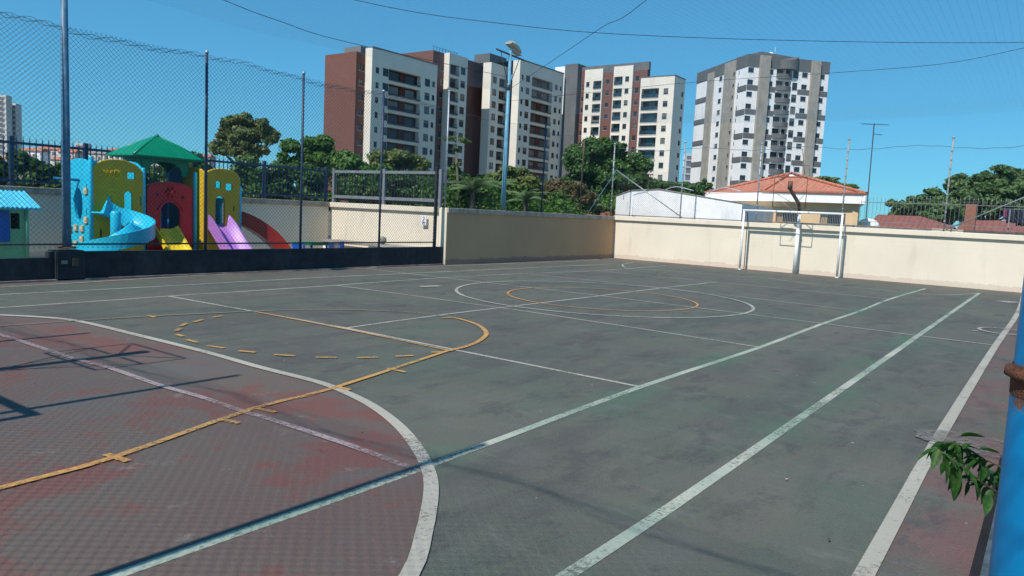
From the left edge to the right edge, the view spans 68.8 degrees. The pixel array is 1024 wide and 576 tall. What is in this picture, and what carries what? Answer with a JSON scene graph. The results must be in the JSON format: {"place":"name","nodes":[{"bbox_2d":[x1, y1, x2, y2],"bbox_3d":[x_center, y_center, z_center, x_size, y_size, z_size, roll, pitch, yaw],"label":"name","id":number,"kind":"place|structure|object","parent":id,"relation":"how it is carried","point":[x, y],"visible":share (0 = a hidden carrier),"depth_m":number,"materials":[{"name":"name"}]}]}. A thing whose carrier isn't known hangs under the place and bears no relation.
{"place":"outdoors","nodes":[
{"label":"outdoors","id":0,"kind":"place"},
{"bbox_2d":[328,212,330,238],"bbox_3d":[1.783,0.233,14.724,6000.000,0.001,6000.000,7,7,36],"label":"ground","id":1,"kind":"structure","parent":0,"point":[329,214],"depth_m":58.27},
{"bbox_2d":[0,95,12,155],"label":"apartment building","id":2,"kind":"structure","parent":1,"relation":"on","point":[5,113],"depth_m":416.73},
{"bbox_2d":[0,156,25,186],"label":"hedge shrub","id":3,"kind":"object","parent":1,"relation":"on","point":[6,166],"visible":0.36,"depth_m":17.64,"materials":[{"name":"green plant"}]},
{"bbox_2d":[12,103,21,150],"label":"apartment building","id":4,"kind":"structure","parent":1,"relation":"on","point":[15,131],"depth_m":425.39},
{"bbox_2d":[5,149,51,187],"bbox_3d":[-12.215,-2.195,18.843,1.419,2.609,1.394,-1,7,-33],"label":"hedge shrub","id":5,"kind":"object","parent":1,"relation":"on","point":[33,173],"visible":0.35,"depth_m":18.55,"materials":[{"name":"green plant"}]},
{"bbox_2d":[38,162,61,188],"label":"hedge shrub","id":6,"kind":"object","parent":1,"relation":"on","point":[51,172],"visible":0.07,"depth_m":18.59,"materials":[{"name":"green plant"}]},
{"bbox_2d":[147,167,158,185],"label":"hedge shrub","id":7,"kind":"object","parent":1,"relation":"on","point":[156,176],"visible":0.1,"depth_m":20.38,"materials":[{"name":"green plant"}]},
{"bbox_2d":[160,168,166,181],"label":"hedge shrub","id":8,"kind":"object","parent":1,"relation":"on","point":[162,176],"visible":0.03,"depth_m":21.57,"materials":[{"name":"green plant"}]},
{"bbox_2d":[0,185,329,256],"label":"playground wall","id":9,"kind":"structure","parent":1,"relation":"on","point":[34,251],"depth_m":21.54,"materials":[{"name":"paint"}]},
{"bbox_2d":[0,135,327,201],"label":"metal railing","id":10,"kind":"object","parent":9,"relation":"on","point":[11,160],"visible":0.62,"depth_m":19.05,"materials":[{"name":"metal"}]},
{"bbox_2d":[189,150,212,170],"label":"hedge shrub","id":11,"kind":"object","parent":1,"relation":"on","point":[195,163],"visible":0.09,"depth_m":21.59,"materials":[{"name":"green plant"}]},
{"bbox_2d":[204,111,281,189],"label":"eucalyptus tree","id":12,"kind":"object","parent":1,"relation":"on","point":[243,136],"visible":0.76,"depth_m":61.43,"materials":[{"name":"green plant"}]},
{"bbox_2d":[229,154,275,198],"bbox_3d":[-8.202,-2.716,23.864,1.461,3.023,1.311,7,7,36],"label":"hedge shrub","id":13,"kind":"object","parent":1,"relation":"on","point":[237,171],"visible":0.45,"depth_m":23.55,"materials":[{"name":"green plant"}]},
{"bbox_2d":[266,162,315,200],"bbox_3d":[-7.337,-2.616,24.225,1.817,2.836,1.688,3,6,0],"label":"hedge shrub","id":14,"kind":"object","parent":1,"relation":"on","point":[286,192],"visible":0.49,"depth_m":23.95,"materials":[{"name":"green plant"}]},
{"bbox_2d":[295,167,340,211],"bbox_3d":[-6.813,-2.777,25.987,1.724,2.852,1.517,1,6,-13],"label":"hedge shrub","id":15,"kind":"object","parent":1,"relation":"on","point":[313,190],"visible":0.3,"depth_m":25.59,"materials":[{"name":"green plant"}]},
{"bbox_2d":[272,134,364,185],"bbox_3d":[-8.996,-4.659,34.263,4.725,4.722,2.460,3,6,4],"label":"dense tree","id":16,"kind":"object","parent":1,"relation":"on","point":[311,151],"visible":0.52,"depth_m":33.47,"materials":[{"name":"green plant"}]},
{"bbox_2d":[328,173,379,203],"bbox_3d":[-5.188,-2.613,25.772,2.701,2.726,1.740,7,7,36],"label":"dark shrub","id":17,"kind":"object","parent":1,"relation":"on","point":[367,176],"visible":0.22,"depth_m":25.26,"materials":[{"name":"green plant"}]},
{"bbox_2d":[336,149,396,182],"bbox_3d":[-5.428,-3.312,28.085,2.381,3.657,1.597,4,6,7],"label":"dense tree","id":18,"kind":"object","parent":1,"relation":"on","point":[350,163],"visible":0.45,"depth_m":27.53,"materials":[{"name":"green plant"}]},
{"bbox_2d":[322,46,437,202],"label":"apartment building","id":19,"kind":"structure","parent":1,"relation":"on","point":[357,71],"depth_m":156.30,"materials":[{"name":"concrete"}]},
{"bbox_2d":[367,148,433,177],"bbox_3d":[-4.643,-3.663,30.184,2.487,3.984,2.319,0,6,-24],"label":"dense tree","id":20,"kind":"object","parent":1,"relation":"on","point":[399,161],"visible":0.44,"depth_m":29.58,"materials":[{"name":"green plant"}]},
{"bbox_2d":[371,174,451,205],"bbox_3d":[-3.348,-2.439,24.695,2.766,2.777,2.052,3,6,-2],"label":"dark shrub","id":21,"kind":"object","parent":1,"relation":"on","point":[405,188],"visible":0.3,"depth_m":24.13,"materials":[{"name":"green plant"}]},
{"bbox_2d":[403,45,482,186],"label":"apartment building","id":22,"kind":"structure","parent":1,"relation":"on","point":[465,100],"depth_m":175.24,"materials":[{"name":"white concrete"}]},
{"bbox_2d":[442,135,471,207],"bbox_3d":[-1.918,-3.080,25.168,0.982,3.992,0.811,2,6,-8],"label":"papaya tree","id":23,"kind":"object","parent":1,"relation":"on","point":[457,151],"visible":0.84,"depth_m":24.97,"materials":[{"name":"green plant"}]},
{"bbox_2d":[447,165,489,207],"bbox_3d":[-1.493,-2.609,25.585,1.578,3.130,1.018,4,6,12],"label":"leafy shrub","id":24,"kind":"object","parent":1,"relation":"on","point":[451,177],"visible":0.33,"depth_m":25.24,"materials":[{"name":"green plant"}]},
{"bbox_2d":[447,174,501,208],"bbox_3d":[-1.318,-2.341,24.695,1.995,2.688,2.270,2,6,-13],"label":"palm tree","id":25,"kind":"object","parent":1,"relation":"on","point":[479,185],"visible":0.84,"depth_m":24.35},
{"bbox_2d":[343,173,622,215],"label":"undergrowth","id":26,"kind":"object","parent":1,"relation":"on","point":[536,207],"visible":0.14,"depth_m":26.93,"materials":[{"name":"green plant"}]},
{"bbox_2d":[473,177,517,204],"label":"palm tree","id":27,"kind":"object","parent":1,"relation":"on","point":[508,182],"visible":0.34,"depth_m":27.89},
{"bbox_2d":[483,165,545,204],"bbox_3d":[-0.288,-3.215,30.193,3.256,3.521,2.018,2,6,-5],"label":"mango tree","id":28,"kind":"object","parent":1,"relation":"on","point":[531,179],"visible":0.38,"depth_m":29.59,"materials":[{"name":"green plant"}]},
{"bbox_2d":[474,53,563,186],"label":"apartment building","id":29,"kind":"structure","parent":1,"relation":"on","point":[529,113],"depth_m":190.09,"materials":[{"name":"concrete"}]},
{"bbox_2d":[506,189,549,211],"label":"palm tree","id":30,"kind":"object","parent":1,"relation":"on","point":[529,196],"visible":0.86,"depth_m":25.92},
{"bbox_2d":[537,177,599,209],"bbox_3d":[2.210,-3.027,31.286,2.879,3.164,1.722,4,6,15],"label":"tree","id":31,"kind":"object","parent":1,"relation":"on","point":[576,188],"visible":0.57,"depth_m":30.76,"materials":[{"name":"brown plant"}]},
{"bbox_2d":[581,198,609,214],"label":"blue green shrub","id":32,"kind":"object","parent":1,"relation":"on","point":[602,209],"visible":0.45,"depth_m":31.57,"materials":[{"name":"green plant"}]},
{"bbox_2d":[551,134,658,201],"bbox_3d":[4.760,-4.866,37.970,6.020,5.740,4.344,4,6,13],"label":"tree","id":33,"kind":"object","parent":1,"relation":"on","point":[624,166],"visible":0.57,"depth_m":37.20,"materials":[{"name":"green plant"}]},
{"bbox_2d":[555,61,685,182],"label":"apartment building","id":34,"kind":"structure","parent":1,"relation":"on","point":[577,122],"depth_m":194.25,"materials":[{"name":"paint"}]},
{"bbox_2d":[649,176,701,194],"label":"tree","id":35,"kind":"object","parent":1,"relation":"on","point":[685,185],"visible":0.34,"depth_m":39.33,"materials":[{"name":"green plant"}]},
{"bbox_2d":[682,153,691,182],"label":"apartment building","id":36,"kind":"structure","parent":1,"relation":"on","point":[687,168],"depth_m":328.93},
{"bbox_2d":[615,186,773,222],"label":"white building","id":37,"kind":"structure","parent":1,"relation":"on","point":[706,208],"depth_m":28.68,"materials":[{"name":"metal"}]},
{"bbox_2d":[695,178,712,195],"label":"tree","id":38,"kind":"object","parent":1,"relation":"on","point":[704,186],"visible":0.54,"depth_m":59.79,"materials":[{"name":"green plant"}]},
{"bbox_2d":[690,51,830,194],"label":"apartment building","id":39,"kind":"structure","parent":1,"relation":"on","point":[813,127],"depth_m":194.73,"materials":[{"name":"white and grey painted render"},{"name":"glass"},{"name":"aluminium"}]},
{"bbox_2d":[704,172,867,224],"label":"tiled house","id":40,"kind":"structure","parent":1,"relation":"on","point":[851,210],"depth_m":29.76,"materials":[{"name":"orange tile"}]},
{"bbox_2d":[775,213,797,221],"bbox_3d":[11.093,-2.845,30.035,0.950,0.426,0.148,7,7,37],"label":"window","id":41,"kind":"structure","parent":40,"relation":"in","point":[792,217],"depth_m":30.08,"materials":[{"name":"grey glass"}]},
{"bbox_2d":[820,214,845,224],"bbox_3d":[12.446,-2.672,28.995,0.934,0.426,0.148,7,7,37],"label":"window","id":42,"kind":"structure","parent":40,"relation":"in","point":[837,218],"depth_m":29.05,"materials":[{"name":"grey glass"}]},
{"bbox_2d":[813,176,859,188],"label":"hill tree","id":43,"kind":"object","parent":1,"relation":"on","point":[835,180],"visible":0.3,"depth_m":69.28,"materials":[{"name":"green plant"}]},
{"bbox_2d":[858,218,878,225],"bbox_3d":[13.880,-1.724,29.323,0.840,2.002,0.827,7,7,36],"label":"water tank","id":44,"kind":"object","parent":1,"relation":"on","point":[874,223],"visible":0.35,"depth_m":28.94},
{"bbox_2d":[861,123,887,218],"bbox_3d":[14.764,-3.824,31.018,1.003,5.918,0.640,7,7,36],"label":"tv antenna","id":45,"kind":"object","parent":1,"relation":"on","point":[871,161],"visible":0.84,"depth_m":30.89,"materials":[{"name":"metal"}]},
{"bbox_2d":[884,197,926,215],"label":"hill tree","id":46,"kind":"object","parent":1,"relation":"on","point":[894,211],"visible":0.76,"depth_m":94.38,"materials":[{"name":"green plant"}]},
{"bbox_2d":[874,214,956,229],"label":"roofed house","id":47,"kind":"structure","parent":1,"relation":"on","point":[921,220],"depth_m":29.61,"materials":[{"name":"red tile"}]},
{"bbox_2d":[906,186,944,215],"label":"hill tree","id":48,"kind":"object","parent":1,"relation":"on","point":[928,192],"visible":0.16,"depth_m":96.60,"materials":[{"name":"green plant"}]},
{"bbox_2d":[916,200,964,224],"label":"hill tree","id":49,"kind":"object","parent":1,"relation":"on","point":[938,218],"visible":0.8,"depth_m":79.08,"materials":[{"name":"green plant"}]},
{"bbox_2d":[927,190,971,225],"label":"hill tree","id":50,"kind":"object","parent":1,"relation":"on","point":[939,199],"visible":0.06,"depth_m":91.78,"materials":[{"name":"green plant"}]},
{"bbox_2d":[942,173,985,224],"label":"hill tree","id":51,"kind":"object","parent":1,"relation":"on","point":[956,181],"visible":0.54,"depth_m":109.10,"materials":[{"name":"green plant"}]},
{"bbox_2d":[963,199,979,229],"bbox_3d":[15.074,-1.559,24.745,0.410,2.715,0.400,7,7,36],"label":"chimney","id":52,"kind":"object","parent":1,"relation":"on","point":[969,215],"visible":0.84,"depth_m":24.54,"materials":[{"name":"brick"}]},
{"bbox_2d":[948,178,1022,221],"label":"hill tree","id":53,"kind":"object","parent":1,"relation":"on","point":[983,193],"visible":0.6,"depth_m":86.76,"materials":[{"name":"green plant"}]},
{"bbox_2d":[958,220,1023,231],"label":"roofed house","id":54,"kind":"structure","parent":1,"relation":"on","point":[1001,224],"depth_m":29.56,"materials":[{"name":"red tile"}]},
{"bbox_2d":[963,230,1023,234],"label":"dark ledge","id":55,"kind":"object","parent":1,"relation":"on","point":[993,231],"visible":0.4,"depth_m":23.00,"materials":[{"name":"stone"}]},
{"bbox_2d":[859,196,1023,231],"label":"spiked railing","id":56,"kind":"object","parent":55,"relation":"on","point":[917,203],"visible":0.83,"depth_m":24.02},
{"bbox_2d":[983,164,1023,187],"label":"hill tree","id":57,"kind":"object","parent":1,"relation":"on","point":[1011,178],"visible":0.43,"depth_m":107.27,"materials":[{"name":"green plant"}]},
{"bbox_2d":[1002,209,1023,231],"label":"clothes rack","id":58,"kind":"object","parent":1,"relation":"on","point":[1011,214],"visible":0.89,"depth_m":23.31,"materials":[{"name":"multicoloured fabric"}]},
{"bbox_2d":[1002,180,1023,218],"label":"hill tree","id":59,"kind":"object","parent":1,"relation":"on","point":[1017,185],"visible":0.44,"depth_m":85.72,"materials":[{"name":"green plant"}]},
{"bbox_2d":[322,239,416,247],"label":"bench slab","id":60,"kind":"structure","parent":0,"point":[371,244],"depth_m":21.82,"materials":[{"name":"concrete"}]},
{"bbox_2d":[0,258,1021,575],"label":"court surface","id":61,"kind":"object","parent":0,"point":[556,496],"visible":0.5,"depth_m":6.97,"materials":[{"name":"concrete"}]},
{"bbox_2d":[0,315,427,575],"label":"penalty area paint","id":62,"kind":"object","parent":61,"relation":"on","point":[197,485],"visible":1,"depth_m":4.38,"materials":[{"name":"paint"}]},
{"bbox_2d":[0,333,413,468],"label":"baseline","id":63,"kind":"object","parent":62,"relation":"on","point":[333,439],"visible":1,"depth_m":5.83,"materials":[{"name":"white paint"}]},
{"bbox_2d":[0,314,438,575],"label":"penalty line","id":64,"kind":"object","parent":62,"relation":"on","point":[415,562],"visible":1,"depth_m":4.50,"materials":[{"name":"beige paint"}]},
{"bbox_2d":[0,247,442,280],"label":"wall","id":65,"kind":"structure","parent":61,"relation":"on","point":[69,264],"depth_m":14.99,"materials":[{"name":"concrete"}]},
{"bbox_2d":[57,0,75,248],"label":"lamp pole","id":66,"kind":"object","parent":65,"relation":"on","point":[66,173],"visible":1,"depth_m":12.84,"materials":[{"name":"metal"}]},
{"bbox_2d":[0,12,439,249],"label":"chain link fence","id":67,"kind":"object","parent":65,"relation":"on","point":[436,177],"visible":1,"depth_m":15.12,"materials":[{"name":"metal"}]},
{"bbox_2d":[0,264,443,283],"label":"kerb","id":68,"kind":"structure","parent":61,"relation":"on","point":[58,280],"depth_m":14.87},
{"bbox_2d":[0,311,488,488],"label":"free throw area","id":69,"kind":"object","parent":61,"relation":"on","point":[118,456],"visible":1,"depth_m":5.74,"materials":[{"name":"yellow paint"}]},
{"bbox_2d":[8,260,589,286],"bbox_3d":[-4.025,-0.412,17.582,0.605,0.001,23.848,7,7,36],"label":"white line","id":70,"kind":"object","parent":61,"relation":"on","point":[260,272],"visible":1,"depth_m":15.28,"materials":[{"name":"paint"}]},
{"bbox_2d":[0,264,599,294],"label":"tennis line","id":71,"kind":"object","parent":61,"relation":"on","point":[277,279],"visible":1,"depth_m":14.59,"materials":[{"name":"white paint"}]},
{"bbox_2d":[0,265,665,307],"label":"tennis line","id":72,"kind":"object","parent":61,"relation":"on","point":[270,289],"visible":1,"depth_m":12.93,"materials":[{"name":"white paint"}]},
{"bbox_2d":[169,296,640,386],"bbox_3d":[-2.049,0.521,9.391,8.101,0.001,0.172,7,7,35],"label":"tennis line","id":73,"kind":"object","parent":61,"relation":"on","point":[445,347],"visible":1,"depth_m":8.31,"materials":[{"name":"white paint"}]},
{"bbox_2d":[0,267,875,325],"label":"faded yellow lines","id":74,"kind":"object","parent":61,"relation":"on","point":[323,309],"visible":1,"depth_m":10.81,"materials":[{"name":"paint"}]},
{"bbox_2d":[438,207,446,264],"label":"wall pillar","id":75,"kind":"structure","parent":61,"relation":"on","point":[442,229],"depth_m":20.98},
{"bbox_2d":[103,288,924,575],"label":"tennis line","id":76,"kind":"object","parent":61,"relation":"on","point":[132,569],"visible":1,"depth_m":4.16,"materials":[{"name":"white paint"}]},
{"bbox_2d":[442,207,614,264],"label":"boundary wall","id":77,"kind":"structure","parent":61,"relation":"on","point":[475,236],"depth_m":23.94,"materials":[{"name":"paint"}]},
{"bbox_2d":[496,41,523,210],"bbox_3d":[-0.143,-4.911,22.837,0.328,5.114,1.163,7,7,36],"label":"lamp pole","id":78,"kind":"object","parent":77,"relation":"on","point":[517,48],"visible":0.87,"depth_m":22.80,"materials":[{"name":"metal"}]},
{"bbox_2d":[438,90,615,215],"bbox_3d":[0.981,-4.074,24.567,0.070,3.272,10.002,7,7,36],"label":"chain link fence","id":79,"kind":"object","parent":77,"relation":"on","point":[543,161],"visible":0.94,"depth_m":23.95,"materials":[{"name":"metal"}]},
{"bbox_2d":[346,282,713,327],"bbox_3d":[1.595,0.170,14.602,0.155,0.001,12.622,7,7,36],"label":"tennis line","id":80,"kind":"object","parent":61,"relation":"on","point":[507,306],"visible":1,"depth_m":12.11,"materials":[{"name":"white paint"}]},
{"bbox_2d":[337,285,757,346],"bbox_3d":[-0.056,0.347,12.064,8.179,0.001,0.215,7,7,36],"label":"volleyball line","id":81,"kind":"object","parent":61,"relation":"on","point":[553,315],"visible":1,"depth_m":11.62,"materials":[{"name":"white paint"}]},
{"bbox_2d":[507,287,698,310],"bbox_3d":[1.726,0.186,14.451,3.665,0.001,3.665,7,7,36],"label":"circle","id":82,"kind":"object","parent":61,"relation":"on","point":[697,304],"visible":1,"depth_m":13.83,"materials":[{"name":"white paint"}]},
{"bbox_2d":[455,281,754,317],"bbox_3d":[1.766,0.158,14.756,5.780,0.001,5.780,7,7,36],"label":"circle","id":83,"kind":"object","parent":61,"relation":"on","point":[456,291],"visible":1,"depth_m":13.18,"materials":[{"name":"white paint"}]},
{"bbox_2d":[373,269,991,344],"bbox_3d":[1.749,0.166,14.699,13.158,0.001,0.273,7,7,36],"label":"white line","id":84,"kind":"object","parent":61,"relation":"on","point":[719,310],"visible":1,"depth_m":13.25,"materials":[{"name":"paint"}]},
{"bbox_2d":[535,274,857,310],"bbox_3d":[3.590,0.024,17.000,8.130,0.001,0.288,7,7,37],"label":"volleyball line","id":85,"kind":"object","parent":61,"relation":"on","point":[704,292],"visible":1,"depth_m":16.64,"materials":[{"name":"white paint"}]},
{"bbox_2d":[420,285,1019,334],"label":"loose paint marks","id":86,"kind":"object","parent":61,"relation":"on","point":[979,328],"visible":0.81,"depth_m":12.73},
{"bbox_2d":[556,293,979,575],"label":"tennis line","id":87,"kind":"object","parent":61,"relation":"on","point":[623,538],"visible":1,"depth_m":4.51,"materials":[{"name":"white paint"}]},
{"bbox_2d":[772,177,807,273],"bbox_3d":[9.033,-2.006,24.256,1.045,3.112,0.870,7,7,36],"label":"hoop stand","id":88,"kind":"object","parent":61,"relation":"on","point":[793,194],"visible":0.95,"depth_m":24.23,"materials":[{"name":"white paint"}]},
{"bbox_2d":[738,209,844,277],"bbox_3d":[9.134,-1.492,24.520,3.217,2.046,0.507,7,7,36],"label":"goal","id":89,"kind":"object","parent":61,"relation":"on","point":[803,212],"visible":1,"depth_m":24.06,"materials":[{"name":"white paint"}]},
{"bbox_2d":[622,262,975,294],"bbox_3d":[7.592,-0.304,22.124,10.476,0.001,3.094,7,7,36],"label":"penalty line","id":90,"kind":"object","parent":61,"relation":"on","point":[791,281],"visible":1,"depth_m":20.95,"materials":[{"name":"white paint"}]},
{"bbox_2d":[612,216,1023,292],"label":"boundary wall","id":91,"kind":"structure","parent":61,"relation":"on","point":[974,260],"depth_m":24.10,"materials":[{"name":"paint"}]},
{"bbox_2d":[588,111,1023,233],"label":"chain link fence","id":92,"kind":"object","parent":91,"relation":"on","point":[844,187],"visible":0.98,"depth_m":24.69,"materials":[{"name":"metal"}]},
{"bbox_2d":[852,298,1020,575],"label":"thick sideline","id":93,"kind":"object","parent":61,"relation":"on","point":[871,560],"visible":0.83,"depth_m":4.56,"materials":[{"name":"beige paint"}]},
{"bbox_2d":[914,429,1002,457],"bbox_3d":[3.489,1.170,5.603,0.899,0.001,0.614,7,7,36],"label":"mortar patch","id":94,"kind":"object","parent":61,"relation":"on","point":[930,438],"visible":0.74,"depth_m":5.70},
{"bbox_2d":[969,455,1001,575],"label":"gutter","id":95,"kind":"object","parent":61,"relation":"on","point":[977,562],"visible":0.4,"depth_m":3.85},
{"bbox_2d":[980,504,996,575],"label":"kerb","id":96,"kind":"structure","parent":61,"relation":"on","point":[985,567],"depth_m":3.43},
{"bbox_2d":[988,278,1023,575],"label":"lamp pole","id":97,"kind":"object","parent":96,"relation":"on","point":[1007,554],"visible":1,"depth_m":0.94,"materials":[{"name":"metal"}]},
{"bbox_2d":[150,0,1023,123],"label":"overhead net","id":98,"kind":"object","parent":97,"relation":"attached to","point":[623,117],"visible":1,"depth_m":15.75,"materials":[{"name":"fabric"}]},
{"bbox_2d":[0,0,1023,228],"label":"sky","id":99,"kind":"structure","parent":0,"point":[152,22],"materials":[{"name":"blue"}]},
{"bbox_2d":[786,222,931,230],"bbox_3d":[11.677,-1.296,25.566,4.577,1.695,0.400,7,7,36],"label":"concrete ledge","id":100,"kind":"object","parent":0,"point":[863,227],"visible":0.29,"depth_m":25.10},
{"bbox_2d":[917,432,1000,515],"bbox_3d":[1.548,0.595,2.387,0.628,0.303,0.202,2,6,-10],"label":"leafy branch","id":101,"kind":"object","parent":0,"point":[954,468],"visible":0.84,"depth_m":2.35,"materials":[{"name":"green plant"}]},
{"label":"playground ground","id":102,"kind":"structure","parent":0,"visible":0},
{"bbox_2d":[0,190,40,257],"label":"playhouse","id":103,"kind":"object","parent":102,"relation":"on","point":[13,252],"visible":0.82,"depth_m":14.25,"materials":[{"name":"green plastic"}]},
{"bbox_2d":[53,134,289,250],"bbox_3d":[-7.291,-2.004,17.215,2.699,2.959,5.672,7,7,36],"label":"play structure","id":104,"kind":"object","parent":102,"relation":"on","point":[97,187],"visible":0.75,"depth_m":16.74,"materials":[{"name":"multicoloured plastic"}]},
{"bbox_2d":[329,202,439,247],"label":"playground wall","id":105,"kind":"structure","parent":102,"relation":"on","point":[361,223],"depth_m":22.33,"materials":[{"name":"paint"}]},
{"bbox_2d":[336,169,438,204],"bbox_3d":[-3.782,-3.050,22.344,4.522,1.000,0.060,7,7,36],"label":"metal railing","id":106,"kind":"object","parent":105,"relation":"on","point":[394,201],"visible":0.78,"depth_m":22.24,"materials":[{"name":"metal"}]},
{"bbox_2d":[332,168,443,206],"bbox_3d":[-3.801,-3.014,22.279,4.560,1.060,0.080,7,7,36],"label":"railing frame","id":107,"kind":"object","parent":105,"relation":"on","point":[384,181],"visible":0.87,"depth_m":22.21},
{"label":"hill","id":108,"kind":"structure","parent":0,"visible":0},
{"bbox_2d":[21,147,51,163],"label":"hillside house","id":109,"kind":"structure","parent":108,"relation":"on","point":[39,154],"depth_m":225.50,"materials":[{"name":"paint"}]},
{"bbox_2d":[40,146,59,156],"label":"hillside house","id":110,"kind":"structure","parent":108,"relation":"on","point":[52,148],"depth_m":261.87,"materials":[{"name":"white tile"}]},
{"bbox_2d":[57,149,82,158],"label":"hillside house","id":111,"kind":"structure","parent":108,"relation":"on","point":[75,154],"depth_m":259.32,"materials":[{"name":"paint"}]},
{"bbox_2d":[88,151,106,160],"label":"hillside house","id":112,"kind":"structure","parent":108,"relation":"on","point":[98,155],"depth_m":243.94,"materials":[{"name":"concrete"}]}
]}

